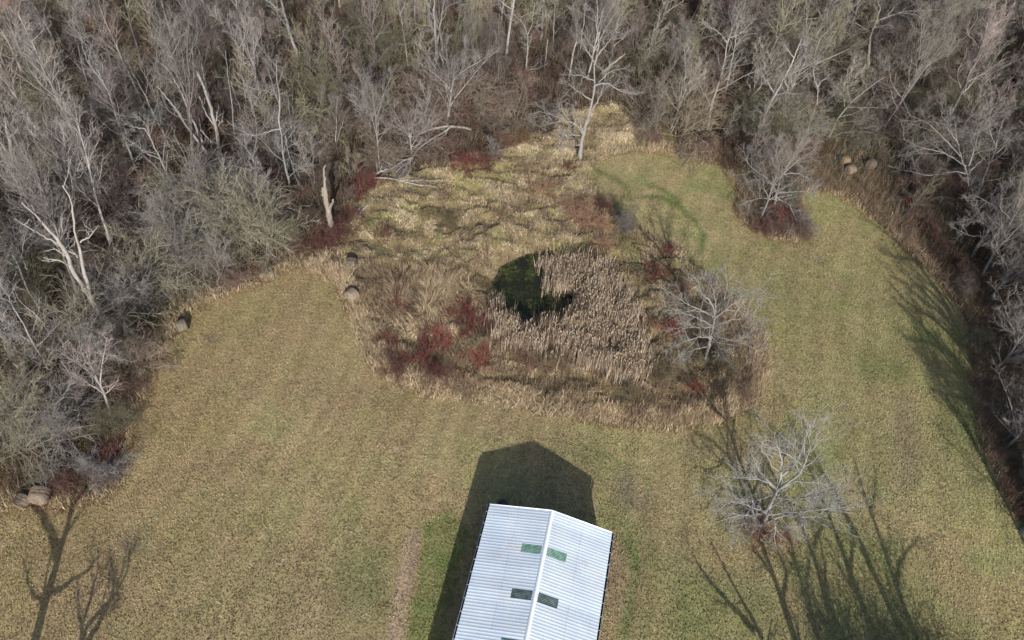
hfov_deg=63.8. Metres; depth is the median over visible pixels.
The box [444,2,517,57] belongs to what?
shrub
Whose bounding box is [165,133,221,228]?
bare tree
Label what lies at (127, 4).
shrub
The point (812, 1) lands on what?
shrub
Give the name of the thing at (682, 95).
shrub
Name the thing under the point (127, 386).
bush
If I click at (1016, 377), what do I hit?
sapling
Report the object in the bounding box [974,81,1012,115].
bush
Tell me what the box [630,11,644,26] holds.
bush
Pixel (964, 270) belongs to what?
bush
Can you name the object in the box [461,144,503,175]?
shrub
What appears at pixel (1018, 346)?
sapling
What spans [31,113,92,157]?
shrub
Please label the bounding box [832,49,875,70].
shrub
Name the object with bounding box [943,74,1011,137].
shrub
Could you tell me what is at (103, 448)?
shrub
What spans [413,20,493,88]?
shrub
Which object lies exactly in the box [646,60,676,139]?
sapling
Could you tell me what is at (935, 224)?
bush
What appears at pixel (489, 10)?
bush
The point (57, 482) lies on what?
bush
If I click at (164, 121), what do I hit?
shrub
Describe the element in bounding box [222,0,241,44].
bare tree
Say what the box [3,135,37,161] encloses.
bush
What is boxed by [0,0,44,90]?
bare tree
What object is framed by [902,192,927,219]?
shrub
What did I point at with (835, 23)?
bare tree
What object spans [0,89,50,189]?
bare tree
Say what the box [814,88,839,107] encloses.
bush
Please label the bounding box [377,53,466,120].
shrub
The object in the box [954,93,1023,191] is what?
bare tree
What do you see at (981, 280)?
bush
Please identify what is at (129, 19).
bare tree
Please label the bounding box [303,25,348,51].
bush
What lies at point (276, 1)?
bare tree
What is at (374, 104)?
bare tree
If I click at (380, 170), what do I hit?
fallen tree
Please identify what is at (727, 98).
bush
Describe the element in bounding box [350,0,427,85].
shrub
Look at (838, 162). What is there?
underbrush
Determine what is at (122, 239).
shrub
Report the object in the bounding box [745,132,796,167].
bush
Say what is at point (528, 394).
edge grass
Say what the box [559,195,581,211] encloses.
bush
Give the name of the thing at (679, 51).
shrub
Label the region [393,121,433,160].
shrub
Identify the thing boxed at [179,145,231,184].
bush
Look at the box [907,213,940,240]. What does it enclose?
shrub
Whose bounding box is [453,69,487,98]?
bush
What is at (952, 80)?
shrub
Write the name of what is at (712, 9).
bare tree
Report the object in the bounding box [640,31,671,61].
shrub
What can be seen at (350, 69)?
bush
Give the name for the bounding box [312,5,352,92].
sapling
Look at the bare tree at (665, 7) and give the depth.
107.71 m
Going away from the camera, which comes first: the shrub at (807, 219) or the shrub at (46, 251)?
the shrub at (46, 251)
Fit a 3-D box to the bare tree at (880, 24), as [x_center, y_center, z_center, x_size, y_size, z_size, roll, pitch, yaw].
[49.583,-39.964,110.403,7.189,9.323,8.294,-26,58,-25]
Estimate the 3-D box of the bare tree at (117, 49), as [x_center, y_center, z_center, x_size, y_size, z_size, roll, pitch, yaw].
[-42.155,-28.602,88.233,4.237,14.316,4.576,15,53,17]
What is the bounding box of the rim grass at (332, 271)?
[305,249,775,434]
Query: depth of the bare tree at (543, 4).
106.35 m
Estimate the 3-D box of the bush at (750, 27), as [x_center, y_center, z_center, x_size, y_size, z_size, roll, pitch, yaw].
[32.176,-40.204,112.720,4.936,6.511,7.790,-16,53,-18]
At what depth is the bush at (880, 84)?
106.25 m
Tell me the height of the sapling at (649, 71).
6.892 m
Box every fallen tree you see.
[367,160,452,191]
[379,97,470,180]
[601,51,626,73]
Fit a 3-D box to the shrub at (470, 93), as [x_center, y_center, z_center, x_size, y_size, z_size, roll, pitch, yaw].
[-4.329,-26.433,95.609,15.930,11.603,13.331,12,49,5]
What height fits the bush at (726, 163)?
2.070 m
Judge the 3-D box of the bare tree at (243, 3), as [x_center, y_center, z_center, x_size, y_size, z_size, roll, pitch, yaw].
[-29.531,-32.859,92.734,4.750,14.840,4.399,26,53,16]
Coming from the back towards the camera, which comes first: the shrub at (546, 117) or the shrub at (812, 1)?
the shrub at (812, 1)
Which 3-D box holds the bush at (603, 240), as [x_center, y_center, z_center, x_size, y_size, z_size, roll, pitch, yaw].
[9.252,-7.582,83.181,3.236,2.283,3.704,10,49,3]
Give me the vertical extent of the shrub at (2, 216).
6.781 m
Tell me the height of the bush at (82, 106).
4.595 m
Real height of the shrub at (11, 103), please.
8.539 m
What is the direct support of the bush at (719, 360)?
on the ground at (214, 452)
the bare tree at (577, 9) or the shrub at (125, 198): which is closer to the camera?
the shrub at (125, 198)
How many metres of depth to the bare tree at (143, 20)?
91.87 m
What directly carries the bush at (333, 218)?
on the ground at (214, 452)
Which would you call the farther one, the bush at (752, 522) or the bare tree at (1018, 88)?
the bare tree at (1018, 88)
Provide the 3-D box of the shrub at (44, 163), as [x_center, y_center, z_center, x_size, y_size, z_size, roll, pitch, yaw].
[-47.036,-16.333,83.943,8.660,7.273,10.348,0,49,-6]
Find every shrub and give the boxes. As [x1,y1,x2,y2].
[0,13,37,78]
[0,62,39,133]
[0,64,33,104]
[0,159,68,237]
[0,196,40,255]
[0,197,41,264]
[0,226,73,315]
[0,230,25,265]
[0,253,170,393]
[0,262,13,310]
[0,345,26,377]
[0,352,116,495]
[0,358,96,445]
[0,366,80,497]
[0,371,71,458]
[1,54,91,142]
[4,102,63,148]
[4,292,101,356]
[7,0,87,35]
[8,34,81,97]
[11,6,86,64]
[15,200,85,251]
[17,131,83,191]
[26,172,108,228]
[26,227,73,269]
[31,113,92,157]
[37,91,119,145]
[47,235,147,298]
[49,44,118,109]
[53,259,185,335]
[56,132,164,214]
[58,373,109,405]
[59,196,139,258]
[64,79,152,136]
[68,123,133,155]
[68,445,99,475]
[71,200,216,320]
[72,396,155,455]
[72,431,123,475]
[72,449,142,497]
[83,133,152,182]
[85,291,189,391]
[86,99,161,149]
[88,73,137,119]
[88,212,140,262]
[88,299,168,356]
[91,430,129,467]
[98,127,270,263]
[100,32,146,76]
[100,63,178,114]
[101,0,154,37]
[101,0,166,24]
[101,169,170,233]
[107,0,198,40]
[123,180,235,286]
[126,47,184,97]
[131,67,205,125]
[133,149,295,297]
[135,100,177,134]
[140,149,236,231]
[141,176,183,229]
[145,1,210,74]
[165,56,223,108]
[176,0,242,22]
[177,241,237,290]
[185,4,218,44]
[187,162,328,295]
[199,75,249,122]
[199,79,251,139]
[202,132,296,225]
[205,59,249,109]
[205,143,270,192]
[207,5,266,52]
[209,26,276,81]
[209,99,295,164]
[230,254,269,284]
[235,70,349,167]
[245,46,292,86]
[253,5,304,53]
[253,67,298,101]
[260,244,288,267]
[264,135,300,172]
[267,95,315,136]
[271,216,313,264]
[275,47,357,128]
[279,0,344,14]
[283,57,323,90]
[286,153,341,198]
[292,132,337,171]
[295,98,335,151]
[302,0,398,68]
[305,60,357,107]
[324,77,375,126]
[329,180,370,204]
[330,0,367,10]
[334,0,399,33]
[336,183,362,202]
[339,104,403,130]
[342,119,435,173]
[348,76,406,123]
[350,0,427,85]
[353,159,385,191]
[357,74,460,160]
[361,63,403,93]
[364,215,399,243]
[372,326,403,350]
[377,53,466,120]
[384,0,410,15]
[385,294,425,316]
[388,269,418,300]
[392,11,430,47]
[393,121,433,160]
[395,64,440,87]
[398,330,447,374]
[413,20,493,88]
[415,318,474,352]
[416,46,536,124]
[426,112,465,141]
[439,295,499,338]
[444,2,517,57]
[445,29,495,69]
[447,152,470,170]
[449,294,478,317]
[451,146,490,176]
[456,307,509,360]
[457,326,509,358]
[457,338,494,378]
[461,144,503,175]
[478,69,569,145]
[479,106,509,134]
[482,10,524,54]
[485,0,567,34]
[493,38,543,71]
[509,116,534,136]
[524,106,559,138]
[524,176,557,198]
[535,10,581,37]
[535,27,585,70]
[544,0,581,19]
[549,9,601,60]
[559,158,581,170]
[563,0,619,34]
[565,0,636,31]
[574,43,622,76]
[584,73,608,96]
[600,41,634,66]
[604,62,696,132]
[605,0,658,37]
[607,30,679,90]
[609,203,641,236]
[610,6,656,49]
[615,74,648,100]
[616,66,742,175]
[627,1,694,56]
[639,113,651,130]
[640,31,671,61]
[642,256,680,281]
[648,58,700,95]
[651,313,686,339]
[659,237,686,258]
[660,45,737,91]
[662,2,707,32]
[662,23,711,60]
[665,79,695,108]
[667,17,702,65]
[675,0,728,22]
[679,374,706,398]
[685,76,724,108]
[699,9,738,51]
[709,8,773,62]
[712,85,766,133]
[725,65,804,117]
[725,80,828,177]
[730,102,801,139]
[733,0,781,22]
[733,498,779,534]
[736,68,781,94]
[738,12,823,80]
[744,513,803,556]
[745,84,846,168]
[755,197,798,220]
[758,0,804,19]
[761,217,795,238]
[764,178,818,210]
[766,29,832,86]
[766,170,796,194]
[766,195,806,228]
[768,60,842,102]
[770,205,822,239]
[772,69,819,104]
[776,0,825,24]
[777,7,812,35]
[778,76,809,113]
[811,80,898,160]
[816,0,843,11]
[823,72,873,105]
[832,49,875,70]
[842,12,888,47]
[842,92,912,150]
[846,0,901,32]
[846,38,908,79]
[870,76,935,122]
[872,98,918,145]
[884,28,927,55]
[885,0,934,17]
[885,81,946,132]
[886,69,940,100]
[887,0,927,30]
[891,28,966,106]
[898,146,965,194]
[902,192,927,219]
[907,76,976,122]
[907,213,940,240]
[911,110,950,147]
[917,3,974,48]
[917,57,980,112]
[921,228,958,252]
[924,0,973,30]
[927,24,978,61]
[927,130,974,170]
[932,37,958,70]
[936,154,990,194]
[937,246,977,272]
[938,105,970,130]
[940,266,983,303]
[941,102,990,150]
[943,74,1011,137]
[950,36,1002,87]
[951,320,1005,363]
[957,2,993,25]
[958,88,1022,142]
[959,116,1014,166]
[962,18,1006,62]
[970,285,1014,321]
[973,0,1008,19]
[975,14,1017,45]
[975,385,1023,432]
[976,314,1022,353]
[979,49,1023,78]
[980,254,1023,293]
[981,152,1023,185]
[984,63,1012,91]
[984,164,1023,217]
[985,0,1023,13]
[986,122,1023,164]
[994,445,1023,488]
[995,213,1023,265]
[997,304,1023,348]
[998,83,1023,111]
[1000,354,1023,394]
[1001,204,1023,260]
[1002,474,1023,519]
[1005,2,1023,43]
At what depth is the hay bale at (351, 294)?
75.97 m
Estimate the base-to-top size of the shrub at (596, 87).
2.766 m
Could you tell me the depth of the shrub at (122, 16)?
102.67 m
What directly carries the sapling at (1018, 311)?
on the ground at (214, 452)
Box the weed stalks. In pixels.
[317,107,1023,524]
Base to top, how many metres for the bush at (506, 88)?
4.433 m
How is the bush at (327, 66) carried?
on the ground at (214, 452)
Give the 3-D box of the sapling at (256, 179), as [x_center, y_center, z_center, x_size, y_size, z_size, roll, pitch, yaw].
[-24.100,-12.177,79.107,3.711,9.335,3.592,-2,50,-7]
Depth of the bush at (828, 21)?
115.71 m
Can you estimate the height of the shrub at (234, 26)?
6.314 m
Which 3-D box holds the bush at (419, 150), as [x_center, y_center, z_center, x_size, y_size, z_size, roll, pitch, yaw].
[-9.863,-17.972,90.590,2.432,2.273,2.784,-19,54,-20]
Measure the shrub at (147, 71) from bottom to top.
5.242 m
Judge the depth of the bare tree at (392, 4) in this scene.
102.37 m
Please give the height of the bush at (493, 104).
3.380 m
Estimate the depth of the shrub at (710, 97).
101.61 m
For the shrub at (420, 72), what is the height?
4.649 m
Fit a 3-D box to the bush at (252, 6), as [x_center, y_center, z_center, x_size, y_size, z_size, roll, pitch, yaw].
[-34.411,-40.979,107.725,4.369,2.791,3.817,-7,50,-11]
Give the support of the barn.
on the ground at (214, 452)
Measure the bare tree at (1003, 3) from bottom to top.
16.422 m
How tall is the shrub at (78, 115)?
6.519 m
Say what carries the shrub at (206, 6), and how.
on the ground at (214, 452)
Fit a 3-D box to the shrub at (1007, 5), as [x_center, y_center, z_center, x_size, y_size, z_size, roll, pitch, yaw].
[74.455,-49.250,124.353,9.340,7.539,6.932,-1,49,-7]
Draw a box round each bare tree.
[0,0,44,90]
[0,0,51,71]
[0,0,79,145]
[0,29,38,147]
[0,67,33,170]
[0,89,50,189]
[0,121,53,252]
[0,132,72,258]
[0,174,72,284]
[0,216,39,306]
[0,242,15,348]
[0,268,64,385]
[0,281,74,342]
[0,341,61,435]
[7,19,61,110]
[11,139,89,301]
[16,0,41,39]
[17,90,93,201]
[18,0,78,78]
[18,26,67,106]
[23,115,98,232]
[40,87,112,252]
[43,0,120,44]
[45,52,127,138]
[46,0,85,63]
[46,328,125,413]
[49,0,128,104]
[56,315,135,389]
[59,0,104,75]
[67,15,171,186]
[72,244,154,314]
[78,0,94,40]
[81,0,120,70]
[81,53,136,155]
[84,0,146,109]
[112,0,141,58]
[113,97,177,198]
[115,52,174,146]
[123,0,161,74]
[132,0,209,169]
[137,24,177,125]
[154,0,175,47]
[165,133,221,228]
[177,0,217,96]
[177,0,227,90]
[195,0,259,59]
[206,0,268,128]
[216,43,243,145]
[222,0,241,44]
[226,31,318,193]
[232,0,258,82]
[234,72,284,180]
[250,0,319,52]
[254,1,350,97]
[268,0,281,39]
[306,0,334,61]
[318,31,404,121]
[334,0,335,22]
[344,0,384,34]
[355,0,394,76]
[358,65,404,167]
[369,0,386,46]
[374,0,417,65]
[377,92,438,154]
[383,0,418,40]
[407,0,448,45]
[407,0,466,74]
[411,30,501,124]
[453,0,492,55]
[476,7,512,84]
[484,134,506,161]
[488,0,514,56]
[491,0,521,30]
[504,0,557,39]
[505,1,549,80]
[525,0,646,159]
[538,0,578,46]
[559,0,594,28]
[569,0,619,55]
[570,0,623,79]
[598,0,638,67]
[648,0,673,28]
[654,258,782,369]
[655,0,685,39]
[665,40,709,128]
[692,0,727,45]
[692,395,885,555]
[694,1,771,129]
[707,0,788,59]
[709,10,763,96]
[722,0,758,75]
[728,109,835,223]
[741,22,824,131]
[743,36,787,115]
[745,0,799,52]
[754,0,865,103]
[754,131,808,221]
[759,0,820,75]
[780,0,890,86]
[797,0,857,28]
[798,30,839,132]
[799,0,849,70]
[827,64,923,155]
[844,0,942,68]
[845,0,863,36]
[850,17,945,110]
[868,0,918,48]
[873,1,959,133]
[881,93,1005,211]
[901,0,971,105]
[902,0,987,46]
[904,107,979,173]
[907,0,937,33]
[930,0,986,35]
[936,73,1023,167]
[939,0,980,75]
[944,0,1016,123]
[946,167,1023,256]
[953,0,1023,47]
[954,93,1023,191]
[955,28,1023,102]
[962,71,1021,158]
[964,176,1023,254]
[975,179,1023,280]
[984,217,1023,295]
[985,276,1023,371]
[992,358,1023,447]
[994,0,1023,48]
[996,0,1010,17]
[997,114,1023,180]
[1000,50,1023,119]
[1011,55,1023,98]
[1012,6,1023,64]
[1019,526,1023,535]
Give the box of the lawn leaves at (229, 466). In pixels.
[0,269,479,639]
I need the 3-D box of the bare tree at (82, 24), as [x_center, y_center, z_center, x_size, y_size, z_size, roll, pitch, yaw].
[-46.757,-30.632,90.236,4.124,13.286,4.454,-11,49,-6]
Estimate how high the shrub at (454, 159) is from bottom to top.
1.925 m
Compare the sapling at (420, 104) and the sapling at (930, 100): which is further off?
the sapling at (930, 100)
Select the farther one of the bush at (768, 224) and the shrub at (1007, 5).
the shrub at (1007, 5)
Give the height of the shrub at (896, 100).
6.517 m
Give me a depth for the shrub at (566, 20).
110.24 m
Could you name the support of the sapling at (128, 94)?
on the ground at (214, 452)
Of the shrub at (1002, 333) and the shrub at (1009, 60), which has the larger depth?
the shrub at (1009, 60)
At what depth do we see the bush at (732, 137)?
96.51 m
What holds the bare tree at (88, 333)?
on the ground at (214, 452)
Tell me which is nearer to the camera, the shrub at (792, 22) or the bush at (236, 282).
the bush at (236, 282)
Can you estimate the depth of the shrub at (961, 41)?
113.58 m
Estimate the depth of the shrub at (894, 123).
100.16 m
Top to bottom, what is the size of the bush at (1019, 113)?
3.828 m
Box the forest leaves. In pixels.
[0,0,1023,524]
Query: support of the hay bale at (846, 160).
on the ground at (214, 452)
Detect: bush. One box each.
[0,167,19,200]
[1,332,77,387]
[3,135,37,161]
[26,442,66,468]
[41,462,94,520]
[46,30,105,73]
[56,93,103,117]
[77,28,125,64]
[80,457,119,495]
[81,1,108,23]
[97,373,157,404]
[121,19,153,54]
[121,115,174,166]
[127,153,170,184]
[145,6,202,57]
[157,103,205,150]
[162,0,199,14]
[177,89,225,124]
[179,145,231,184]
[184,24,221,54]
[186,52,212,71]
[209,125,244,150]
[209,236,238,261]
[217,268,250,289]
[234,0,264,17]
[239,70,282,118]
[260,177,319,223]
[261,3,292,27]
[263,153,300,200]
[278,231,310,261]
[285,196,317,232]
[288,0,322,24]
[296,178,318,204]
[300,227,342,256]
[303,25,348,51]
[303,214,365,255]
[308,48,336,72]
[315,208,346,237]
[322,1,345,23]
[332,57,371,88]
[337,201,364,222]
[356,162,375,187]
[364,156,386,173]
[365,2,407,45]
[377,353,410,387]
[380,99,402,133]
[389,31,416,54]
[399,0,439,21]
[412,145,428,167]
[414,26,463,68]
[414,90,458,132]
[419,129,437,148]
[419,357,456,399]
[428,208,462,237]
[435,0,465,25]
[439,132,461,153]
[450,88,483,139]
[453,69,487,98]
[465,0,496,18]
[474,57,501,84]
[482,95,512,124]
[487,130,522,148]
[489,75,520,102]
[492,126,511,143]
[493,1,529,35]
[498,55,546,95]
[498,124,534,150]
[509,341,545,374]
[520,88,550,107]
[521,56,575,97]
[526,18,553,43]
[531,352,572,379]
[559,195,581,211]
[559,195,600,231]
[574,205,623,236]
[588,23,609,42]
[590,231,617,255]
[591,187,616,214]
[607,377,650,408]
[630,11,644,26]
[640,126,664,145]
[645,352,685,389]
[666,271,693,304]
[680,138,704,156]
[691,102,731,121]
[695,345,742,378]
[697,31,727,64]
[697,131,711,140]
[697,135,722,158]
[706,0,740,19]
[712,74,738,95]
[716,49,744,78]
[718,89,739,111]
[718,123,740,150]
[720,156,736,168]
[720,365,758,408]
[730,2,764,43]
[734,131,763,154]
[739,512,764,547]
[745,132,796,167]
[746,0,773,9]
[749,213,776,238]
[752,20,796,59]
[752,157,768,171]
[752,214,785,238]
[763,190,790,214]
[788,215,815,245]
[789,163,805,179]
[792,131,834,162]
[796,94,836,116]
[801,40,834,63]
[814,14,844,36]
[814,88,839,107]
[827,17,855,54]
[837,95,868,114]
[860,70,903,96]
[871,22,903,42]
[889,154,945,196]
[896,222,922,238]
[904,206,921,223]
[905,182,952,216]
[921,217,952,234]
[927,239,951,263]
[934,168,976,205]
[944,254,972,296]
[949,179,1008,217]
[949,254,977,271]
[954,10,985,41]
[954,219,985,243]
[961,207,1014,232]
[964,215,1023,267]
[968,372,1002,388]
[969,270,996,292]
[973,151,1003,178]
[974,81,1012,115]
[977,354,1021,383]
[981,178,1021,204]
[985,409,1023,449]
[992,448,1020,466]
[997,114,1023,129]
[1007,62,1023,94]
[1012,108,1023,124]
[1018,30,1023,46]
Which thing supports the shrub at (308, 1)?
on the ground at (214, 452)
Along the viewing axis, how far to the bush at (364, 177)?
87.38 m
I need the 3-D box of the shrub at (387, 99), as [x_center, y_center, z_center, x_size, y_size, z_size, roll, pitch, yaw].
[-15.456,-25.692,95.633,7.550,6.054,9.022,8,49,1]
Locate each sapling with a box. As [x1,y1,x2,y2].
[0,287,36,369]
[37,398,73,456]
[44,115,85,170]
[70,331,114,361]
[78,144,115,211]
[100,51,141,115]
[144,183,194,244]
[153,17,185,87]
[157,220,198,272]
[165,0,200,31]
[177,67,214,142]
[183,143,214,192]
[201,225,238,278]
[229,44,257,111]
[244,72,293,169]
[245,147,278,223]
[248,7,279,62]
[255,0,274,22]
[265,87,317,152]
[289,125,324,191]
[303,83,338,125]
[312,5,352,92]
[324,90,357,151]
[337,147,360,182]
[341,64,382,136]
[405,79,435,133]
[407,22,434,81]
[444,35,479,94]
[451,0,482,65]
[471,83,488,121]
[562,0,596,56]
[607,0,632,40]
[622,0,651,59]
[626,52,654,97]
[637,7,671,76]
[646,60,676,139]
[660,12,693,72]
[669,34,706,91]
[722,100,743,145]
[741,144,773,190]
[749,7,773,64]
[749,96,778,157]
[761,2,779,40]
[765,51,801,112]
[781,127,812,171]
[783,0,816,22]
[826,53,866,120]
[835,1,859,49]
[863,0,893,23]
[893,23,915,59]
[902,168,948,217]
[913,87,945,128]
[918,17,948,90]
[975,4,1012,68]
[990,181,1023,228]
[1004,172,1023,210]
[1009,292,1023,330]
[1009,294,1023,328]
[1010,333,1023,358]
[1010,363,1023,393]
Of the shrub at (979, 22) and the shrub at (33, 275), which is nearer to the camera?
the shrub at (33, 275)
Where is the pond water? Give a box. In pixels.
[492,250,578,323]
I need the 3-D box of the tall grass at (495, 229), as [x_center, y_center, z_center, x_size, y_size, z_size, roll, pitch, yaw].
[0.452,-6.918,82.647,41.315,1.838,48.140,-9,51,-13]
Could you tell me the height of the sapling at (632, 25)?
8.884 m
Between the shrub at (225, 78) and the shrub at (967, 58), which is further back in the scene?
the shrub at (967, 58)
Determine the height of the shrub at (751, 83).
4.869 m
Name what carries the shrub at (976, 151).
on the ground at (214, 452)
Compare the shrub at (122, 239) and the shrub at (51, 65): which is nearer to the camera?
the shrub at (122, 239)
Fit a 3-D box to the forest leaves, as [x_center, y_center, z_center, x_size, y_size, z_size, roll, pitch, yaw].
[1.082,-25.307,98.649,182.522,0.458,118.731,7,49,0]
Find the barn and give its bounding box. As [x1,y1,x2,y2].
[452,504,613,639]
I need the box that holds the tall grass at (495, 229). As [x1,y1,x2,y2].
[309,100,771,434]
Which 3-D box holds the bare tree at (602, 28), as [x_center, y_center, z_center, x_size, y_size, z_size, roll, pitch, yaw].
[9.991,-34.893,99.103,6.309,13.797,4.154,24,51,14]
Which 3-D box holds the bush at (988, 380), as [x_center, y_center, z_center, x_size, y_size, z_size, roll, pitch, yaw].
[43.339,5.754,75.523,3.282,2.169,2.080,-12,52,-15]
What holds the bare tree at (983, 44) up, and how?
on the ground at (214, 452)
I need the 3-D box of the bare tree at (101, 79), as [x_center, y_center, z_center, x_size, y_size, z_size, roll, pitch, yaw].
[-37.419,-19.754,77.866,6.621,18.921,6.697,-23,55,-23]
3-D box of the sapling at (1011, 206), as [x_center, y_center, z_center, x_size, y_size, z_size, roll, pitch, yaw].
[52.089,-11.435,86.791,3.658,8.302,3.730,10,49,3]
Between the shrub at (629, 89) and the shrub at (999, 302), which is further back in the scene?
the shrub at (629, 89)
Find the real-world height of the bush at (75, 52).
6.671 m
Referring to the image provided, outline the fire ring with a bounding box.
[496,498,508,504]
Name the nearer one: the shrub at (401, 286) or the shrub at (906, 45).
the shrub at (401, 286)
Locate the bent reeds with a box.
[362,255,473,340]
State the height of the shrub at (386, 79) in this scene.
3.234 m
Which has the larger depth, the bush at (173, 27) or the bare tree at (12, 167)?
the bush at (173, 27)
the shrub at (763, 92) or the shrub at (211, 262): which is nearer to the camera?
the shrub at (211, 262)
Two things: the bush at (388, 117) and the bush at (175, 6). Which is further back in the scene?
the bush at (175, 6)
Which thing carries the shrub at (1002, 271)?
on the ground at (214, 452)
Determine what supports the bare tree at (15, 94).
on the ground at (214, 452)
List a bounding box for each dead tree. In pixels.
[14,163,107,322]
[157,63,214,156]
[188,39,223,155]
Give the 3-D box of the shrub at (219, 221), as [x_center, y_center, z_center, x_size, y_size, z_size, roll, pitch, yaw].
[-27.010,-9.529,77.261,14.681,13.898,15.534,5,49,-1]
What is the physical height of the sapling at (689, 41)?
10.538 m
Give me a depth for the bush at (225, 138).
89.08 m
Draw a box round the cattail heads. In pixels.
[487,248,658,386]
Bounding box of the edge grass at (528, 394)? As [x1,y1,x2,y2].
[0,134,1023,519]
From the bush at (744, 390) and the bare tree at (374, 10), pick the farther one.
the bare tree at (374, 10)
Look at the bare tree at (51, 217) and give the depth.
65.61 m
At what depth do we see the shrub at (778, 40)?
107.13 m
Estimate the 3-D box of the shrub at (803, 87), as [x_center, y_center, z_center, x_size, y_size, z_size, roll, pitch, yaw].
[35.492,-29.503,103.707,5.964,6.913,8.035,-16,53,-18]
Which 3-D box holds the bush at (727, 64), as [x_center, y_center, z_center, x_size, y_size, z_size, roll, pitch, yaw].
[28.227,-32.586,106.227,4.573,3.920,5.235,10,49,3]
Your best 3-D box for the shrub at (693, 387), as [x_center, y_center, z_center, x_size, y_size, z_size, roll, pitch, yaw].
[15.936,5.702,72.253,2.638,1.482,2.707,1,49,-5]
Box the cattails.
[483,246,657,386]
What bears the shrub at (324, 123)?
on the ground at (214, 452)
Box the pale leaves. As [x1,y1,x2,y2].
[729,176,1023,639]
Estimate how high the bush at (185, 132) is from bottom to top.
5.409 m
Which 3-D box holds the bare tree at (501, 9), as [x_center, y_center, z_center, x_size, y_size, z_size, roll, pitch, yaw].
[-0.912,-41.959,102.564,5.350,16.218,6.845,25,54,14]
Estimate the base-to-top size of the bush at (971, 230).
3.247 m
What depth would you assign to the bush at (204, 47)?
100.49 m
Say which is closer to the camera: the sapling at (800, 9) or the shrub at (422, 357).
the shrub at (422, 357)
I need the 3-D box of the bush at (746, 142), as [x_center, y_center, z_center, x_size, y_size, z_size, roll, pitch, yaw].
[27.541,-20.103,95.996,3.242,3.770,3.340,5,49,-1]
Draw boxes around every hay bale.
[12,492,30,509]
[27,485,51,504]
[174,318,188,332]
[344,287,359,301]
[345,257,357,267]
[840,155,850,165]
[845,164,856,174]
[865,158,876,169]
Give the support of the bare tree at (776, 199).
on the ground at (214, 452)
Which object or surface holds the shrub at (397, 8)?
on the ground at (214, 452)
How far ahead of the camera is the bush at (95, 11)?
103.81 m
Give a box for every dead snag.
[0,115,17,158]
[321,164,333,233]
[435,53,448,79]
[543,39,547,71]
[568,41,576,81]
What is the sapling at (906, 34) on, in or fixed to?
on the ground at (214, 452)
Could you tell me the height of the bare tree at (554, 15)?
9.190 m
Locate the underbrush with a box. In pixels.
[0,0,1023,505]
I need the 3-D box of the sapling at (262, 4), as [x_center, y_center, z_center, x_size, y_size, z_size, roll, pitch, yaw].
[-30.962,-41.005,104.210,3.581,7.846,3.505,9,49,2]
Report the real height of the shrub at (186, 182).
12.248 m
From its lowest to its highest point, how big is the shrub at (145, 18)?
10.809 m
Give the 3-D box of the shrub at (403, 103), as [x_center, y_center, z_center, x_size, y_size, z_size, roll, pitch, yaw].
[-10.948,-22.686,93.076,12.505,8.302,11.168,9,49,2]
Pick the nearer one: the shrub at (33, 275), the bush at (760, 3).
the shrub at (33, 275)
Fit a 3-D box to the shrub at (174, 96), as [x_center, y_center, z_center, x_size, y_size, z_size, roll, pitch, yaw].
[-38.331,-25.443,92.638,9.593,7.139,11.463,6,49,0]
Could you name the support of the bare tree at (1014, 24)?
on the ground at (214, 452)
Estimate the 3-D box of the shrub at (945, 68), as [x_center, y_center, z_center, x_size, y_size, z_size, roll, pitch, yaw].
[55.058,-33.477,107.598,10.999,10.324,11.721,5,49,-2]
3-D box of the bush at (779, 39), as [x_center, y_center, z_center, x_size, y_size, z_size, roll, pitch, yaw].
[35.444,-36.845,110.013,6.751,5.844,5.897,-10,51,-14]
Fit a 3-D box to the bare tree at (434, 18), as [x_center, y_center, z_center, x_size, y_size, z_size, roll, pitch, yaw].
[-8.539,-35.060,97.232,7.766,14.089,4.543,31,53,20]
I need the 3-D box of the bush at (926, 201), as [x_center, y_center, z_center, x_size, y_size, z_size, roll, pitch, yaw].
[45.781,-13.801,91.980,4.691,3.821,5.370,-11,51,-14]
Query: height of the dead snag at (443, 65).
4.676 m
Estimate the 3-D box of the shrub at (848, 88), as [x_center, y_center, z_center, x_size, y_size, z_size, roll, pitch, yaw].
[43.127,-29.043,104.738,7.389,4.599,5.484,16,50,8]
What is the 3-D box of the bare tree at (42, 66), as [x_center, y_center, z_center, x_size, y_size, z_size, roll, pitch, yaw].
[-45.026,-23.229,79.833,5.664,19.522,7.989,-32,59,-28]
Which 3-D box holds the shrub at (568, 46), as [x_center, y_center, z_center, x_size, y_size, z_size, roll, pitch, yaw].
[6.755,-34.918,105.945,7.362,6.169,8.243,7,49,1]
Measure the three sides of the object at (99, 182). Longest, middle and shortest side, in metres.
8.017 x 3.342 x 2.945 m
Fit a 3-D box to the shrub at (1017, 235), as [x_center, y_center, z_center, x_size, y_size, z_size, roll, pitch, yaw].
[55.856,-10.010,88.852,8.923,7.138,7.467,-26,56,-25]
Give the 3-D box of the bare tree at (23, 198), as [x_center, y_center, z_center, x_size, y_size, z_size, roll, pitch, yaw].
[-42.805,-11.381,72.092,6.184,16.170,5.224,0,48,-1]
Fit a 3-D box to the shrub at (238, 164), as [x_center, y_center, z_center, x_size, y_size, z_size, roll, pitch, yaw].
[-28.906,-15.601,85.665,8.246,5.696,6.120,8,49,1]
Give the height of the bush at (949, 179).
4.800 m
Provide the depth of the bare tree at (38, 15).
90.73 m
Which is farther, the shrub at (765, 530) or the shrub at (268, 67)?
the shrub at (268, 67)
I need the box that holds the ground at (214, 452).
[0,0,1023,639]
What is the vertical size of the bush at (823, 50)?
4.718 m
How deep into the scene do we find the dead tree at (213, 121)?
84.75 m

